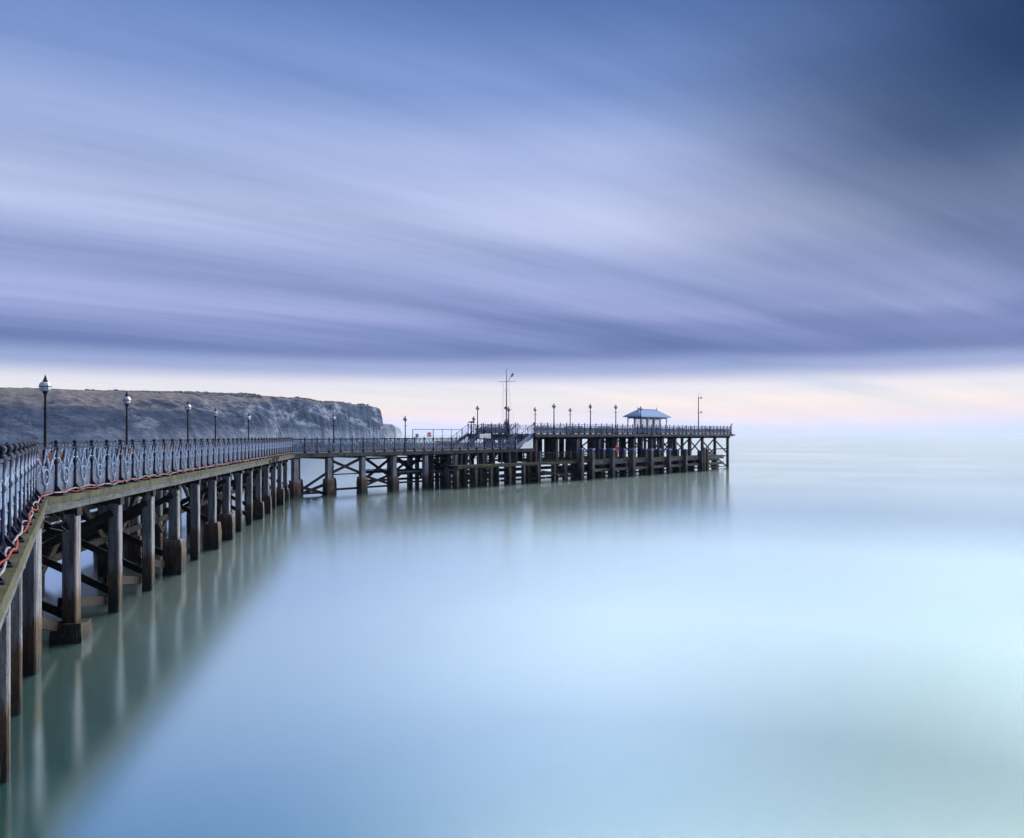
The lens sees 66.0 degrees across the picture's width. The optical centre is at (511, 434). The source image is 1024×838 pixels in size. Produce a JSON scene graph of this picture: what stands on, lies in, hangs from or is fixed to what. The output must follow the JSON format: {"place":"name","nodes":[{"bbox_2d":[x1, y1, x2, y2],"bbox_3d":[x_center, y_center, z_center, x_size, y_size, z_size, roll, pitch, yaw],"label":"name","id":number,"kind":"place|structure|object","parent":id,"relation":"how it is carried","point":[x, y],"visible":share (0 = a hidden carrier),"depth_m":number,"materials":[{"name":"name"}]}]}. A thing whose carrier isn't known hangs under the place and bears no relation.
{"place":"outdoors","nodes":[
{"label":"outdoors","id":0,"kind":"place"},
{"bbox_2d":[0,387,384,438],"bbox_3d":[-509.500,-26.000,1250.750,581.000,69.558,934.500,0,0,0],"label":"headland","id":1,"kind":"structure","parent":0,"point":[80,414],"depth_m":1007.36,"materials":[{"name":"grey stone"}]},
{"bbox_2d":[24,387,368,404],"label":"scrub","id":2,"kind":"object","parent":1,"relation":"on","point":[241,394],"visible":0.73,"depth_m":1134.30,"materials":[{"name":"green plant"}]},
{"bbox_2d":[383,423,402,435],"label":"headland","id":3,"kind":"structure","parent":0,"point":[391,430],"depth_m":2104.44,"materials":[{"name":"grey stone"}]},
{"bbox_2d":[0,435,1023,837],"bbox_3d":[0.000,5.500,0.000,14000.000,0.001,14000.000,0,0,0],"label":"sea water","id":4,"kind":"structure","parent":0,"point":[790,637],"depth_m":18.82,"materials":[{"name":"liquid"}]},
{"bbox_2d":[0,453,294,782],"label":"pier","id":5,"kind":"structure","parent":4,"relation":"in","point":[119,516],"depth_m":24.54,"materials":[{"name":"wood"}]},
{"bbox_2d":[0,441,44,584],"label":"railing","id":6,"kind":"object","parent":5,"relation":"on","point":[18,494],"visible":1,"depth_m":12.32,"materials":[{"name":"grey metal"}]},
{"bbox_2d":[39,375,51,480],"bbox_3d":[-15.020,-0.182,25.351,0.362,3.490,0.369,0,0,7],"label":"street lamp","id":7,"kind":"object","parent":5,"relation":"on","point":[45,386],"visible":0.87,"depth_m":25.31,"materials":[{"name":"black metal"}]},
{"bbox_2d":[37,451,64,477],"bbox_3d":[-15.790,1.076,26.193,0.607,0.990,3.000,0,0,-9],"label":"bench","id":8,"kind":"object","parent":5,"relation":"on","point":[50,457],"visible":0.09,"depth_m":26.75,"materials":[{"name":"black paint"}]},
{"bbox_2d":[0,439,235,472],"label":"railing","id":9,"kind":"object","parent":5,"relation":"on","point":[51,443],"visible":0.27,"depth_m":38.20,"materials":[{"name":"grey metal"}]},
{"bbox_2d":[105,448,137,471],"bbox_3d":[-17.110,1.096,34.589,0.607,0.989,3.000,0,0,-9],"label":"bench","id":10,"kind":"object","parent":5,"relation":"on","point":[117,450],"visible":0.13,"depth_m":34.03,"materials":[{"name":"black paint"}]},
{"bbox_2d":[122,392,131,469],"bbox_3d":[-16.263,-0.123,33.259,0.369,3.412,0.362,0,0,-14],"label":"street lamp","id":11,"kind":"object","parent":5,"relation":"on","point":[126,399],"visible":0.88,"depth_m":33.22,"materials":[{"name":"black metal"}]},
{"bbox_2d":[0,452,288,575],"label":"cable","id":12,"kind":"object","parent":5,"relation":"on","point":[5,552],"visible":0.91,"depth_m":17.04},
{"bbox_2d":[0,452,293,564],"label":"cable","id":13,"kind":"object","parent":5,"relation":"on","point":[17,543],"visible":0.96,"depth_m":19.13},
{"bbox_2d":[34,437,292,499],"bbox_3d":[-15.270,0.905,43.876,0.345,1.530,51.110,0,0,-9],"label":"railing","id":14,"kind":"object","parent":5,"relation":"on","point":[118,466],"visible":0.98,"depth_m":26.49,"materials":[{"name":"grey metal"}]},
{"bbox_2d":[155,446,178,463],"bbox_3d":[-18.197,1.113,41.505,0.607,0.990,3.000,0,0,-9],"label":"bench","id":15,"kind":"object","parent":5,"relation":"on","point":[170,450],"visible":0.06,"depth_m":41.22,"materials":[{"name":"black paint"}]},
{"bbox_2d":[184,401,190,463],"bbox_3d":[-17.857,-0.140,43.396,0.362,3.495,0.369,0,0,17],"label":"street lamp","id":16,"kind":"object","parent":5,"relation":"on","point":[187,406],"visible":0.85,"depth_m":43.35,"materials":[{"name":"black metal"}]},
{"bbox_2d":[212,408,217,445],"bbox_3d":[-18.946,-0.043,50.322,0.362,3.335,0.369,0,0,-9],"label":"street lamp","id":17,"kind":"object","parent":5,"relation":"on","point":[215,413],"visible":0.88,"depth_m":50.27,"materials":[{"name":"black metal"}]},
{"bbox_2d":[246,413,250,454],"bbox_3d":[-20.820,-0.014,62.243,0.366,3.334,0.367,0,0,-35],"label":"street lamp","id":18,"kind":"object","parent":5,"relation":"on","point":[248,417],"visible":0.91,"depth_m":62.20,"materials":[{"name":"black metal"}]},
{"bbox_2d":[267,456,279,467],"bbox_3d":[-16.752,1.952,55.059,0.278,0.866,3.310,0,0,0],"label":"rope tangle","id":19,"kind":"object","parent":5,"relation":"hanging from","point":[275,463],"visible":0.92,"depth_m":55.49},
{"bbox_2d":[236,447,534,496],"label":"pier","id":20,"kind":"structure","parent":4,"relation":"in","point":[393,472],"depth_m":78.22,"materials":[{"name":"wood"}]},
{"bbox_2d":[300,442,323,452],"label":"bench","id":21,"kind":"object","parent":20,"relation":"on","point":[311,443],"visible":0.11,"depth_m":73.41,"materials":[{"name":"black paint"}]},
{"bbox_2d":[330,414,336,443],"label":"street lamp","id":22,"kind":"object","parent":20,"relation":"on","point":[333,418],"visible":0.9,"depth_m":75.23,"materials":[{"name":"black metal"}]},
{"bbox_2d":[235,437,456,450],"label":"railing","id":23,"kind":"object","parent":20,"relation":"on","point":[397,439],"visible":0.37,"depth_m":83.61,"materials":[{"name":"grey metal"}]},
{"bbox_2d":[292,437,516,452],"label":"railing","id":24,"kind":"object","parent":20,"relation":"on","point":[328,448],"visible":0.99,"depth_m":78.08,"materials":[{"name":"grey metal"}]},
{"bbox_2d":[403,416,406,449],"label":"street lamp","id":25,"kind":"object","parent":20,"relation":"on","point":[405,419],"visible":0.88,"depth_m":81.99,"materials":[{"name":"black metal"}]},
{"bbox_2d":[412,429,461,447],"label":"barrier","id":26,"kind":"object","parent":20,"relation":"on","point":[429,434],"visible":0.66,"depth_m":92.21,"materials":[{"name":"white metal"}]},
{"bbox_2d":[435,441,452,449],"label":"bench","id":27,"kind":"object","parent":20,"relation":"on","point":[444,442],"visible":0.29,"depth_m":86.20,"materials":[{"name":"black paint"}]},
{"bbox_2d":[452,423,481,447],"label":"steps","id":28,"kind":"structure","parent":20,"relation":"on","point":[470,436],"depth_m":99.28,"materials":[{"name":"blue paint"}]},
{"bbox_2d":[479,434,490,441],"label":"notice board","id":29,"kind":"object","parent":20,"relation":"on","point":[485,435],"visible":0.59,"depth_m":93.65,"materials":[{"name":"white paint"}]},
{"bbox_2d":[501,422,533,448],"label":"steps","id":30,"kind":"structure","parent":20,"relation":"on","point":[529,444],"depth_m":93.23,"materials":[{"name":"blue paint"}]},
{"bbox_2d":[578,449,584,479],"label":"fender pile","id":31,"kind":"object","parent":4,"relation":"in","point":[581,464],"visible":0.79,"depth_m":95.82,"materials":[{"name":"brown wood"}]},
{"bbox_2d":[443,452,723,487],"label":"landing stage","id":32,"kind":"object","parent":4,"relation":"in","point":[565,471],"visible":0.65,"depth_m":92.42,"materials":[{"name":"brown wood"}]},
{"bbox_2d":[540,450,588,461],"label":"picket fence","id":33,"kind":"object","parent":32,"relation":"on","point":[570,455],"visible":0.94,"depth_m":93.83,"materials":[{"name":"blue paint"}]},
{"bbox_2d":[588,449,594,478],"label":"fender pile","id":34,"kind":"object","parent":4,"relation":"in","point":[591,463],"visible":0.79,"depth_m":97.52,"materials":[{"name":"brown wood"}]},
{"bbox_2d":[467,434,735,479],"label":"pier","id":35,"kind":"structure","parent":4,"relation":"in","point":[573,442],"depth_m":110.40,"materials":[{"name":"brown wood"}]},
{"bbox_2d":[476,405,479,433],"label":"street lamp","id":36,"kind":"object","parent":35,"relation":"on","point":[477,408],"visible":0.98,"depth_m":101.82,"materials":[{"name":"grey metal"}]},
{"bbox_2d":[477,425,503,433],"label":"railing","id":37,"kind":"object","parent":35,"relation":"on","point":[493,432],"visible":0.29,"depth_m":101.72,"materials":[{"name":"grey metal"}]},
{"bbox_2d":[484,426,501,433],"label":"bench","id":38,"kind":"object","parent":35,"relation":"on","point":[492,429],"visible":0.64,"depth_m":100.83,"materials":[{"name":"blue paint"}]},
{"bbox_2d":[483,422,515,433],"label":"railing","id":39,"kind":"object","parent":35,"relation":"on","point":[504,428],"visible":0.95,"depth_m":97.58,"materials":[{"name":"grey metal"}]},
{"bbox_2d":[500,369,512,433],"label":"signal mast","id":40,"kind":"object","parent":35,"relation":"on","point":[506,419],"visible":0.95,"depth_m":99.43,"materials":[{"name":"metal"}]},
{"bbox_2d":[506,407,510,433],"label":"street lamp","id":41,"kind":"object","parent":35,"relation":"on","point":[508,409],"visible":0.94,"depth_m":99.10,"materials":[{"name":"grey metal"}]},
{"bbox_2d":[552,404,555,433],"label":"street lamp","id":42,"kind":"object","parent":35,"relation":"on","point":[553,405],"visible":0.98,"depth_m":97.54,"materials":[{"name":"grey metal"}]},
{"bbox_2d":[468,424,672,433],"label":"railing","id":43,"kind":"object","parent":35,"relation":"on","point":[531,428],"visible":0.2,"depth_m":110.51,"materials":[{"name":"grey metal"}]},
{"bbox_2d":[588,404,591,433],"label":"street lamp","id":44,"kind":"object","parent":35,"relation":"on","point":[590,406],"visible":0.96,"depth_m":103.31,"materials":[{"name":"grey metal"}]},
{"bbox_2d":[614,405,617,433],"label":"street lamp","id":45,"kind":"object","parent":35,"relation":"on","point":[615,407],"visible":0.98,"depth_m":107.78,"materials":[{"name":"grey metal"}]},
{"bbox_2d":[534,422,731,433],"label":"railing","id":46,"kind":"object","parent":35,"relation":"on","point":[601,429],"visible":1,"depth_m":108.99,"materials":[{"name":"grey metal"}]},
{"bbox_2d":[639,407,642,433],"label":"street lamp","id":47,"kind":"object","parent":35,"relation":"on","point":[640,408],"visible":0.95,"depth_m":112.56,"materials":[{"name":"grey metal"}]},
{"bbox_2d":[623,408,670,433],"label":"shelter","id":48,"kind":"object","parent":35,"relation":"on","point":[653,415],"visible":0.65,"depth_m":119.83,"materials":[{"name":"blue metal"}]},
{"bbox_2d":[698,396,701,427],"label":"camera pole","id":49,"kind":"object","parent":35,"relation":"on","point":[698,409],"visible":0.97,"depth_m":125.17,"materials":[{"name":"grey metal"}]},
{"bbox_2d":[673,426,729,433],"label":"railing","id":50,"kind":"object","parent":35,"relation":"on","point":[692,428],"visible":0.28,"depth_m":137.90,"materials":[{"name":"grey metal"}]},
{"bbox_2d":[599,449,605,475],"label":"fender pile","id":51,"kind":"object","parent":4,"relation":"in","point":[602,453],"visible":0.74,"depth_m":103.10,"materials":[{"name":"brown wood"}]},
{"bbox_2d":[609,449,615,476],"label":"fender pile","id":52,"kind":"object","parent":4,"relation":"in","point":[612,462],"visible":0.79,"depth_m":100.86,"materials":[{"name":"brown wood"}]},
{"bbox_2d":[620,449,626,474],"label":"fender pile","id":53,"kind":"object","parent":4,"relation":"in","point":[622,453],"visible":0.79,"depth_m":106.72,"materials":[{"name":"brown wood"}]},
{"bbox_2d":[629,449,635,475],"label":"fender pile","id":54,"kind":"object","parent":4,"relation":"in","point":[632,463],"visible":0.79,"depth_m":104.44,"materials":[{"name":"brown wood"}]},
{"bbox_2d":[642,449,647,472],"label":"fender pile","id":55,"kind":"object","parent":4,"relation":"in","point":[644,452],"visible":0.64,"depth_m":110.96,"materials":[{"name":"blue wood"}]},
{"bbox_2d":[647,449,653,474],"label":"fender pile","id":56,"kind":"object","parent":4,"relation":"in","point":[650,461],"visible":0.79,"depth_m":107.83,"materials":[{"name":"brown wood"}]},
{"bbox_2d":[655,449,661,472],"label":"fender pile","id":57,"kind":"object","parent":4,"relation":"in","point":[658,452],"visible":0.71,"depth_m":113.62,"materials":[{"name":"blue wood"}]},
{"bbox_2d":[666,449,671,472],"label":"fender pile","id":58,"kind":"object","parent":4,"relation":"in","point":[668,461],"visible":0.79,"depth_m":111.55,"materials":[{"name":"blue wood"}]},
{"bbox_2d":[673,449,679,470],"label":"fender pile","id":59,"kind":"object","parent":4,"relation":"in","point":[676,452],"visible":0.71,"depth_m":117.55,"materials":[{"name":"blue wood"}]},
{"bbox_2d":[682,449,687,471],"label":"fender pile","id":60,"kind":"object","parent":4,"relation":"in","point":[685,460],"visible":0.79,"depth_m":115.07,"materials":[{"name":"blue wood"}]},
{"bbox_2d":[697,448,708,470],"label":"fender cluster","id":61,"kind":"object","parent":4,"relation":"in","point":[703,454],"visible":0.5,"depth_m":119.22,"materials":[{"name":"grey wood"}]},
{"bbox_2d":[0,0,1023,434],"label":"sky","id":62,"kind":"structure","parent":0,"point":[789,217],"materials":[{"name":"blue"}]}
]}

